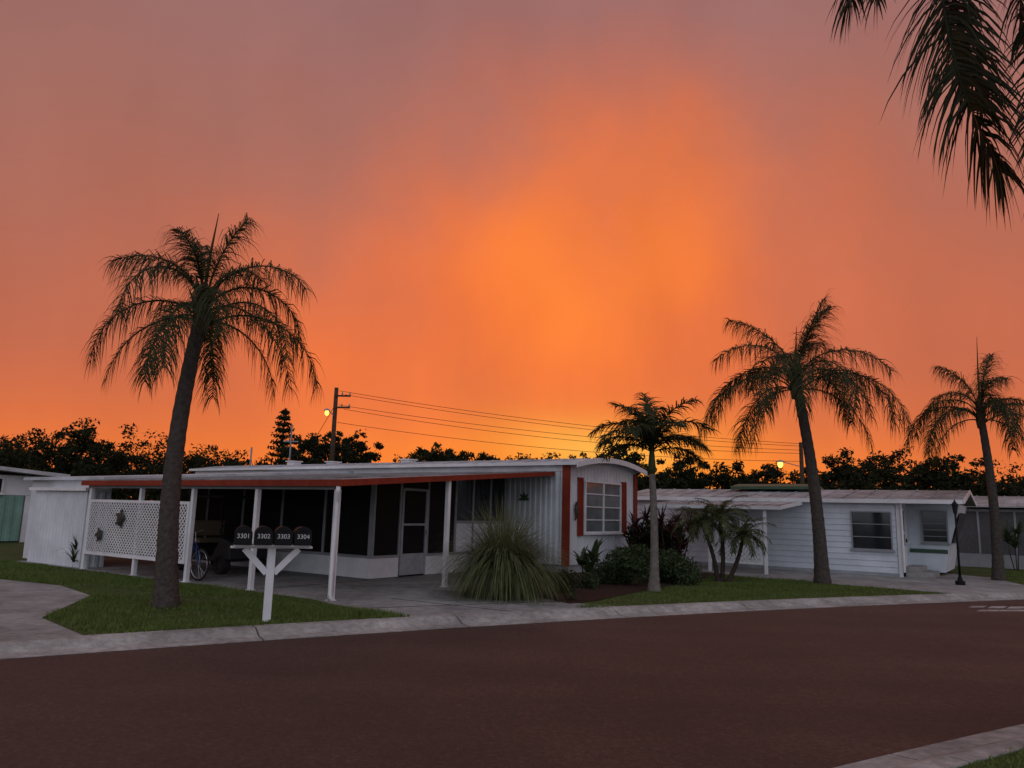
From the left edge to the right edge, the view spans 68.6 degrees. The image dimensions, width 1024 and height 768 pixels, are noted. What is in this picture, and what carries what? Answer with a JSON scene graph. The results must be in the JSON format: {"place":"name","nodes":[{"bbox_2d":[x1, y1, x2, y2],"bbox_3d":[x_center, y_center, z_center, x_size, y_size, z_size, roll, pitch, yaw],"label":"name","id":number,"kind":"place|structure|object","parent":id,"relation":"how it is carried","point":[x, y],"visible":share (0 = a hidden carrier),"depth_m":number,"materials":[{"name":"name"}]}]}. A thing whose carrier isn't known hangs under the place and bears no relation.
{"place":"outdoors","nodes":[
{"label":"outdoors","id":0,"kind":"place"},
{"bbox_2d":[20,556,609,616],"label":"driveway","id":1,"kind":"structure","parent":0,"point":[371,593],"depth_m":14.98,"materials":[{"name":"concrete"}]},
{"bbox_2d":[27,487,108,567],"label":"storage shed","id":2,"kind":"structure","parent":1,"relation":"on","point":[59,517],"depth_m":19.00,"materials":[{"name":"white metal"}]},
{"bbox_2d":[52,534,87,566],"bbox_3d":[-10.646,4.077,18.494,0.984,0.890,0.891,2,-10,0],"label":"strap leaf plant","id":3,"kind":"object","parent":1,"relation":"on","point":[73,557],"visible":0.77,"depth_m":18.35,"materials":[{"name":"green plant"}]},
{"bbox_2d":[178,530,208,580],"bbox_3d":[-7.023,3.676,16.237,1.674,1.051,0.593,-10,-15,50],"label":"bicycle","id":4,"kind":"object","parent":1,"relation":"on","point":[197,549],"visible":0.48,"depth_m":15.92,"materials":[{"name":"rubber"}]},
{"bbox_2d":[178,495,267,573],"bbox_3d":[-7.131,3.670,18.496,2.291,1.820,1.200,-5,-12,34],"label":"golf cart","id":5,"kind":"object","parent":1,"relation":"on","point":[222,555],"visible":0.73,"depth_m":18.08,"materials":[{"name":"plastic"}]},
{"bbox_2d":[13,447,898,515],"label":"wood","id":6,"kind":"object","parent":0,"point":[117,495],"depth_m":86.02,"materials":[{"name":"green plant"}]},
{"bbox_2d":[0,599,1023,767],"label":"road","id":7,"kind":"structure","parent":0,"point":[829,687],"depth_m":7.09,"materials":[{"name":"asphalt"}]},
{"bbox_2d":[0,591,1023,658],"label":"kerb","id":8,"kind":"structure","parent":7,"relation":"on","point":[36,647],"depth_m":10.99,"materials":[{"name":"concrete"}]},
{"bbox_2d":[834,724,1023,767],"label":"kerb","id":9,"kind":"structure","parent":7,"relation":"on","point":[958,752],"depth_m":5.46,"materials":[{"name":"concrete"}]},
{"bbox_2d":[968,606,1023,610],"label":"road marking","id":10,"kind":"object","parent":7,"relation":"on","point":[998,607],"visible":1,"depth_m":15.60,"materials":[{"name":"white paint"}]},
{"bbox_2d":[0,512,1023,634],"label":"lot ground","id":11,"kind":"structure","parent":0,"point":[11,550],"depth_m":14.57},
{"bbox_2d":[0,438,57,472],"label":"broadleaf tree","id":12,"kind":"object","parent":11,"relation":"on","point":[8,452],"visible":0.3,"depth_m":45.82,"materials":[{"name":"green plant"}]},
{"bbox_2d":[0,466,69,541],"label":"mobile home","id":13,"kind":"object","parent":11,"relation":"on","point":[15,494],"visible":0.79,"depth_m":28.49,"materials":[{"name":"white metal"}]},
{"bbox_2d":[0,477,4,494],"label":"window","id":14,"kind":"structure","parent":13,"relation":"in","point":[1,478],"depth_m":28.10,"materials":[{"name":"white paint"}]},
{"bbox_2d":[0,579,88,639],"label":"concrete pad","id":15,"kind":"object","parent":11,"relation":"on","point":[25,607],"visible":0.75,"depth_m":11.34,"materials":[{"name":"grey concrete"}]},
{"bbox_2d":[0,428,93,475],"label":"broadleaf tree","id":16,"kind":"object","parent":11,"relation":"on","point":[45,456],"visible":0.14,"depth_m":50.63,"materials":[{"name":"green plant"}]},
{"bbox_2d":[26,417,146,504],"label":"broadleaf tree","id":17,"kind":"object","parent":11,"relation":"on","point":[114,462],"visible":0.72,"depth_m":48.91,"materials":[{"name":"green plant"}]},
{"bbox_2d":[64,429,194,524],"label":"broadleaf tree","id":18,"kind":"object","parent":11,"relation":"on","point":[147,464],"visible":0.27,"depth_m":54.76,"materials":[{"name":"green plant"}]},
{"bbox_2d":[148,444,247,511],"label":"broadleaf tree","id":19,"kind":"object","parent":11,"relation":"on","point":[198,459],"visible":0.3,"depth_m":56.48,"materials":[{"name":"green plant"}]},
{"bbox_2d":[79,213,325,608],"bbox_3d":[-5.035,0.339,12.343,3.811,6.565,3.666,5,-10,-19],"label":"queen palm","id":20,"kind":"object","parent":11,"relation":"on","point":[203,310],"visible":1,"depth_m":12.06,"materials":[{"name":"green plant"}]},
{"bbox_2d":[0,559,412,634],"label":"lawn grass","id":21,"kind":"structure","parent":11,"relation":"on","point":[335,612],"depth_m":11.70,"materials":[{"name":"green plant"}]},
{"bbox_2d":[237,457,285,465],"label":"broadleaf tree","id":22,"kind":"object","parent":11,"relation":"on","point":[248,462],"visible":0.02,"depth_m":60.17,"materials":[{"name":"green plant"}]},
{"bbox_2d":[230,544,312,621],"bbox_3d":[-3.449,2.845,10.664,1.120,1.108,0.400,5,-10,-20],"label":"mailbox stand","id":23,"kind":"object","parent":11,"relation":"on","point":[270,570],"visible":0.86,"depth_m":10.63,"materials":[{"name":"white paint"}]},
{"bbox_2d":[234,525,252,544],"bbox_3d":[-3.799,2.133,10.629,0.247,0.262,0.535,5,-10,-20],"label":"mailbox","id":24,"kind":"object","parent":23,"relation":"on","point":[243,534],"visible":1,"depth_m":10.40,"materials":[{"name":"black metal"}]},
{"bbox_2d":[234,526,252,544],"bbox_3d":[-3.721,2.098,10.411,0.239,0.262,0.020,5,-10,-20],"label":"door","id":25,"kind":"structure","parent":24,"relation":"in","point":[237,541],"depth_m":10.40,"materials":[{"name":"black metal"}]},
{"bbox_2d":[254,526,272,544],"bbox_3d":[-3.548,2.155,10.720,0.247,0.262,0.535,5,-10,-20],"label":"mailbox","id":26,"kind":"object","parent":23,"relation":"on","point":[263,535],"visible":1,"depth_m":10.49,"materials":[{"name":"black metal"}]},
{"bbox_2d":[254,526,272,544],"bbox_3d":[-3.470,2.120,10.501,0.239,0.262,0.020,5,-10,-20],"label":"door","id":27,"kind":"structure","parent":26,"relation":"in","point":[258,541],"depth_m":10.49,"materials":[{"name":"black metal"}]},
{"bbox_2d":[273,526,292,544],"bbox_3d":[-3.296,2.177,10.810,0.247,0.262,0.535,5,-10,-20],"label":"mailbox","id":28,"kind":"object","parent":23,"relation":"on","point":[282,535],"visible":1,"depth_m":10.58,"materials":[{"name":"black metal"}]},
{"bbox_2d":[274,526,292,544],"bbox_3d":[-3.219,2.142,10.592,0.239,0.262,0.020,5,-10,-20],"label":"door","id":29,"kind":"structure","parent":28,"relation":"in","point":[283,541],"depth_m":10.58,"materials":[{"name":"black metal"}]},
{"bbox_2d":[292,526,311,545],"bbox_3d":[-3.045,2.199,10.900,0.247,0.262,0.535,5,-10,-20],"label":"mailbox","id":30,"kind":"object","parent":23,"relation":"on","point":[302,536],"visible":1,"depth_m":10.68,"materials":[{"name":"black metal"}]},
{"bbox_2d":[294,527,311,545],"bbox_3d":[-2.967,2.164,10.682,0.239,0.262,0.020,5,-10,-20],"label":"door","id":31,"kind":"structure","parent":30,"relation":"in","point":[299,542],"depth_m":10.67,"materials":[{"name":"black metal"}]},
{"bbox_2d":[263,408,296,464],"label":"norfolk pine","id":32,"kind":"object","parent":11,"relation":"on","point":[283,416],"visible":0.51,"depth_m":49.91,"materials":[{"name":"green plant"}]},
{"bbox_2d":[265,431,352,464],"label":"broadleaf tree","id":33,"kind":"object","parent":11,"relation":"on","point":[318,452],"visible":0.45,"depth_m":46.37,"materials":[{"name":"green plant"}]},
{"bbox_2d":[23,447,646,600],"bbox_3d":[-6.841,3.511,23.660,18.490,3.900,13.262,-5,-12,34],"label":"mobile home","id":34,"kind":"object","parent":11,"relation":"on","point":[372,520],"visible":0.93,"depth_m":19.07,"materials":[{"name":"white metal"}]},
{"bbox_2d":[95,527,102,540],"bbox_3d":[-9.669,3.513,17.573,0.364,0.324,0.060,-27,-23,28],"label":"turtle ornament","id":35,"kind":"object","parent":34,"relation":"attached to","point":[98,534],"visible":1,"depth_m":17.53,"materials":[{"name":"grey metal"}]},
{"bbox_2d":[115,509,124,526],"bbox_3d":[-8.947,3.058,17.153,0.455,0.405,0.075,13,-1,36],"label":"turtle ornament","id":36,"kind":"object","parent":34,"relation":"attached to","point":[120,518],"visible":1,"depth_m":17.11,"materials":[{"name":"grey metal"}]},
{"bbox_2d":[283,425,298,460],"bbox_3d":[-11.831,5.090,39.657,0.800,5.922,0.100,2,-10,0],"label":"antenna mast","id":37,"kind":"object","parent":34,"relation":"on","point":[290,441],"visible":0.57,"depth_m":39.98,"materials":[{"name":"grey metal"}]},
{"bbox_2d":[398,488,428,574],"bbox_3d":[-2.403,3.615,18.455,0.100,2.070,0.920,-5,-12,34],"label":"door","id":38,"kind":"structure","parent":34,"relation":"in","point":[412,559],"depth_m":18.46,"materials":[{"name":"metal"}]},
{"bbox_2d":[518,492,528,500],"bbox_3d":[0.342,3.193,21.406,0.394,0.262,0.001,-5,-12,34],"label":"leaf ornament","id":39,"kind":"object","parent":34,"relation":"attached to","point":[523,497],"visible":1,"depth_m":21.40,"materials":[{"name":"black metal"}]},
{"bbox_2d":[574,501,578,520],"bbox_3d":[1.775,3.514,20.722,0.112,0.540,0.186,-1,-10,13],"label":"seahorse ornament","id":40,"kind":"object","parent":34,"relation":"attached to","point":[576,510],"visible":1,"depth_m":20.71,"materials":[{"name":"grey metal"}]},
{"bbox_2d":[583,480,622,534],"bbox_3d":[2.713,3.662,22.131,0.088,1.520,2.350,-5,-12,34],"label":"window","id":41,"kind":"structure","parent":34,"relation":"in","point":[602,500],"depth_m":22.09,"materials":[{"name":"glass"}]},
{"bbox_2d":[324,387,350,460],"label":"utility pole","id":42,"kind":"object","parent":11,"relation":"on","point":[333,430],"visible":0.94,"depth_m":44.60,"materials":[{"name":"brown wood"}]},
{"bbox_2d":[301,409,332,462],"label":"guy wire","id":43,"kind":"object","parent":42,"relation":"attached to","point":[316,436],"visible":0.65,"depth_m":44.55,"materials":[{"name":"black metal"}]},
{"bbox_2d":[343,405,787,449],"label":"power line","id":44,"kind":"object","parent":42,"relation":"attached to","point":[529,430],"visible":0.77,"depth_m":45.47,"materials":[{"name":"black metal"}]},
{"bbox_2d":[345,394,791,445],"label":"power line","id":45,"kind":"object","parent":42,"relation":"attached to","point":[538,423],"visible":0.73,"depth_m":45.55,"materials":[{"name":"black metal"}]},
{"bbox_2d":[342,391,799,443],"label":"power line","id":46,"kind":"object","parent":42,"relation":"attached to","point":[542,420],"visible":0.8,"depth_m":45.62,"materials":[{"name":"black metal"}]},
{"bbox_2d":[344,409,800,453],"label":"power line","id":47,"kind":"object","parent":42,"relation":"attached to","point":[537,436],"visible":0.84,"depth_m":45.44,"materials":[{"name":"black metal"}]},
{"bbox_2d":[330,428,383,462],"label":"broadleaf tree","id":48,"kind":"object","parent":11,"relation":"on","point":[357,448],"visible":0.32,"depth_m":49.53,"materials":[{"name":"green plant"}]},
{"bbox_2d":[393,449,445,461],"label":"broadleaf tree","id":49,"kind":"object","parent":11,"relation":"on","point":[412,455],"visible":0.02,"depth_m":54.98,"materials":[{"name":"green plant"}]},
{"bbox_2d":[414,442,473,461],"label":"broadleaf tree","id":50,"kind":"object","parent":11,"relation":"on","point":[433,455],"visible":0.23,"depth_m":49.22,"materials":[{"name":"green plant"}]},
{"bbox_2d":[473,451,499,460],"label":"broadleaf tree","id":51,"kind":"object","parent":11,"relation":"on","point":[483,456],"visible":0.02,"depth_m":59.84,"materials":[{"name":"green plant"}]},
{"bbox_2d":[417,494,588,605],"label":"fountain grass","id":52,"kind":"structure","parent":11,"relation":"on","point":[502,563],"depth_m":13.98,"materials":[{"name":"green plant"}]},
{"bbox_2d":[505,452,560,459],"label":"broadleaf tree","id":53,"kind":"object","parent":11,"relation":"on","point":[527,456],"visible":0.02,"depth_m":58.87,"materials":[{"name":"green plant"}]},
{"bbox_2d":[569,452,594,458],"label":"broadleaf tree","id":54,"kind":"object","parent":11,"relation":"on","point":[583,454],"visible":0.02,"depth_m":60.43,"materials":[{"name":"green plant"}]},
{"bbox_2d":[526,570,714,602],"bbox_3d":[1.657,4.951,19.276,5.231,0.001,10.648,-4,-11,30],"label":"mulch bed","id":55,"kind":"object","parent":11,"relation":"on","point":[605,590],"visible":0.33,"depth_m":15.97,"materials":[{"name":"brown soil"}]},
{"bbox_2d":[541,567,577,593],"bbox_3d":[0.996,4.079,15.474,0.819,0.584,0.868,7,-11,-31],"label":"shrub","id":56,"kind":"object","parent":55,"relation":"on","point":[571,581],"visible":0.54,"depth_m":15.35,"materials":[{"name":"green plant"}]},
{"bbox_2d":[563,587,578,599],"bbox_3d":[1.123,3.926,14.091,0.527,0.320,0.517,2,-10,0],"label":"strap leaf plant","id":57,"kind":"object","parent":55,"relation":"on","point":[572,596],"visible":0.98,"depth_m":14.06,"materials":[{"name":"green plant"}]},
{"bbox_2d":[574,572,601,588],"bbox_3d":[1.679,4.337,16.497,0.614,0.450,0.639,8,-12,-34],"label":"shrub","id":58,"kind":"object","parent":55,"relation":"on","point":[590,581],"visible":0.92,"depth_m":16.39,"materials":[{"name":"green plant"}]},
{"bbox_2d":[573,538,608,576],"bbox_3d":[1.699,4.069,17.159,0.901,1.101,0.942,-3,-11,26],"label":"broadleaf plant","id":59,"kind":"object","parent":55,"relation":"on","point":[584,557],"visible":0.83,"depth_m":17.18,"materials":[{"name":"green plant"}]},
{"bbox_2d":[590,543,649,584],"bbox_3d":[2.649,4.300,17.748,1.491,1.079,1.527,6,-11,-27],"label":"shrub","id":60,"kind":"object","parent":55,"relation":"on","point":[622,567],"visible":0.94,"depth_m":17.45,"materials":[{"name":"green plant"}]},
{"bbox_2d":[623,505,659,559],"bbox_3d":[3.735,4.396,21.852,1.659,2.152,1.304,-3,-11,27],"label":"cordyline","id":61,"kind":"object","parent":55,"relation":"on","point":[644,516],"visible":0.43,"depth_m":21.88,"materials":[{"name":"red plant"}]},
{"bbox_2d":[623,516,687,562],"bbox_3d":[4.274,4.742,21.940,1.798,1.750,2.055,6,-11,-23],"label":"shrub","id":62,"kind":"object","parent":55,"relation":"on","point":[631,537],"visible":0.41,"depth_m":21.57,"materials":[{"name":"green plant"}]},
{"bbox_2d":[643,548,703,585],"bbox_3d":[3.951,4.516,18.464,1.637,0.988,1.627,2,-10,0],"label":"shrub","id":63,"kind":"object","parent":55,"relation":"on","point":[674,568],"visible":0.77,"depth_m":18.08,"materials":[{"name":"green plant"}]},
{"bbox_2d":[657,504,697,559],"bbox_3d":[4.684,4.342,21.177,1.760,2.078,1.478,5,-10,-21],"label":"cordyline","id":64,"kind":"object","parent":55,"relation":"on","point":[662,522],"visible":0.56,"depth_m":21.12,"materials":[{"name":"red plant"}]},
{"bbox_2d":[595,440,673,490],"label":"broadleaf tree","id":65,"kind":"object","parent":11,"relation":"on","point":[634,457],"visible":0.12,"depth_m":44.60,"materials":[{"name":"green plant"}]},
{"bbox_2d":[588,392,719,591],"bbox_3d":[3.086,2.299,16.694,2.654,4.570,2.760,-6,-12,38],"label":"feather palm","id":66,"kind":"object","parent":11,"relation":"on","point":[648,429],"visible":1,"depth_m":16.66,"materials":[{"name":"green plant"}]},
{"bbox_2d":[637,452,713,489],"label":"broadleaf tree","id":67,"kind":"object","parent":11,"relation":"on","point":[681,480],"visible":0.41,"depth_m":46.74,"materials":[{"name":"green plant"}]},
{"bbox_2d":[688,459,752,488],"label":"broadleaf tree","id":68,"kind":"object","parent":11,"relation":"on","point":[726,480],"visible":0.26,"depth_m":49.00,"materials":[{"name":"green plant"}]},
{"bbox_2d":[670,495,776,581],"bbox_3d":[5.371,3.981,19.325,2.628,2.274,1.873,2,-10,0],"label":"date palm","id":69,"kind":"object","parent":11,"relation":"on","point":[704,520],"visible":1,"depth_m":19.13,"materials":[{"name":"green plant"}]},
{"bbox_2d":[577,573,950,607],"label":"lawn grass","id":70,"kind":"structure","parent":11,"relation":"on","point":[777,585],"depth_m":16.64,"materials":[{"name":"green plant"}]},
{"bbox_2d":[739,461,798,483],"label":"broadleaf tree","id":71,"kind":"object","parent":11,"relation":"on","point":[772,474],"visible":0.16,"depth_m":52.53,"materials":[{"name":"green plant"}]},
{"bbox_2d":[776,442,804,483],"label":"utility pole","id":72,"kind":"object","parent":11,"relation":"on","point":[801,466],"visible":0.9,"depth_m":46.75,"materials":[{"name":"brown wood"}]},
{"bbox_2d":[337,422,800,461],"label":"power line","id":73,"kind":"object","parent":72,"relation":"attached to","point":[551,448],"visible":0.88,"depth_m":45.41,"materials":[{"name":"black metal"}]},
{"bbox_2d":[637,484,976,578],"bbox_3d":[9.213,4.805,25.680,11.085,2.860,7.993,-5,-12,34],"label":"mobile home","id":74,"kind":"object","parent":11,"relation":"on","point":[899,533],"visible":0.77,"depth_m":23.67,"materials":[{"name":"white metal"}]},
{"bbox_2d":[850,511,894,552],"bbox_3d":[10.954,4.490,22.891,1.240,1.210,0.088,-5,-12,34],"label":"window","id":75,"kind":"structure","parent":74,"relation":"in","point":[868,533],"depth_m":22.90,"materials":[{"name":"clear glass"}]},
{"bbox_2d":[902,508,907,572],"bbox_3d":[12.034,4.778,23.046,0.068,1.930,0.850,-5,-12,34],"label":"door","id":76,"kind":"structure","parent":74,"relation":"in","point":[905,540],"depth_m":23.30,"materials":[{"name":"white paint"}]},
{"bbox_2d":[904,511,910,543],"bbox_3d":[12.505,4.540,23.747,0.088,1.000,0.550,-5,-12,34],"label":"window","id":77,"kind":"structure","parent":74,"relation":"in","point":[906,513],"depth_m":23.67,"materials":[{"name":"white paint"}]},
{"bbox_2d":[920,510,950,544],"bbox_3d":[13.283,4.511,23.602,0.830,1.050,0.088,-5,-12,34],"label":"window","id":78,"kind":"structure","parent":74,"relation":"in","point":[934,524],"depth_m":23.62,"materials":[{"name":"white glass"}]},
{"bbox_2d":[953,513,965,542],"bbox_3d":[14.640,4.706,24.537,0.240,0.950,2.600,-5,-12,34],"label":"window","id":79,"kind":"structure","parent":74,"relation":"in","point":[961,520],"depth_m":24.61,"materials":[{"name":"grey glass"}]},
{"bbox_2d":[696,290,918,584],"bbox_3d":[7.415,1.331,20.126,5.284,7.851,5.098,2,-10,0],"label":"queen palm","id":80,"kind":"object","parent":11,"relation":"on","point":[795,373],"visible":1,"depth_m":19.51,"materials":[{"name":"green plant"}]},
{"bbox_2d":[789,447,879,489],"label":"broadleaf tree","id":81,"kind":"object","parent":11,"relation":"on","point":[843,474],"visible":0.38,"depth_m":46.81,"materials":[{"name":"green plant"}]},
{"bbox_2d":[831,443,933,489],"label":"broadleaf tree","id":82,"kind":"object","parent":11,"relation":"on","point":[885,475],"visible":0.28,"depth_m":49.03,"materials":[{"name":"green plant"}]},
{"bbox_2d":[876,452,996,495],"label":"broadleaf tree","id":83,"kind":"object","parent":11,"relation":"on","point":[936,478],"visible":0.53,"depth_m":45.23,"materials":[{"name":"green plant"}]},
{"bbox_2d":[901,348,1023,580],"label":"queen palm","id":84,"kind":"object","parent":11,"relation":"on","point":[999,406],"visible":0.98,"depth_m":22.77,"materials":[{"name":"green plant"}]},
{"bbox_2d":[949,457,1023,495],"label":"broadleaf tree","id":85,"kind":"object","parent":11,"relation":"on","point":[1001,491],"visible":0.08,"depth_m":51.03,"materials":[{"name":"green plant"}]},
{"bbox_2d":[955,495,1023,568],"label":"mobile home","id":86,"kind":"object","parent":11,"relation":"on","point":[974,548],"visible":0.15,"depth_m":28.83,"materials":[{"name":"white paint"}]},
{"bbox_2d":[988,518,1023,570],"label":"date palm","id":87,"kind":"object","parent":11,"relation":"on","point":[1016,542],"visible":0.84,"depth_m":27.24,"materials":[{"name":"green plant"}]},
{"bbox_2d":[996,462,1023,495],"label":"broadleaf tree","id":88,"kind":"object","parent":11,"relation":"on","point":[1019,492],"visible":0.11,"depth_m":53.52,"materials":[{"name":"green plant"}]},
{"bbox_2d":[1005,571,1023,583],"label":"lawn grass","id":89,"kind":"structure","parent":11,"relation":"on","point":[1015,574],"depth_m":23.68,"materials":[{"name":"green plant"}]},
{"bbox_2d":[0,0,1023,500],"label":"sky","id":90,"kind":"structure","parent":0,"point":[556,211],"materials":[{"name":"orange"}]},
{"bbox_2d":[692,564,1023,592],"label":"side driveway","id":91,"kind":"structure","parent":0,"point":[944,582],"depth_m":20.90,"materials":[{"name":"concrete"}]},
{"bbox_2d":[951,500,965,584],"bbox_3d":[11.988,4.252,20.212,0.240,2.250,0.240,2,-10,0],"label":"lamp post","id":92,"kind":"object","parent":91,"relation":"on","point":[959,580],"visible":0.99,"depth_m":20.17,"materials":[{"name":"black metal"}]},
{"bbox_2d":[944,745,1023,767],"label":"verge ground","id":93,"kind":"structure","parent":0,"point":[989,760],"depth_m":5.11,"materials":[{"name":"green plant"}]},
{"bbox_2d":[826,0,1023,231],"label":"queen palm","id":94,"kind":"object","parent":93,"relation":"on","point":[966,69],"visible":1,"depth_m":6.02,"materials":[{"name":"green plant"}]}
]}

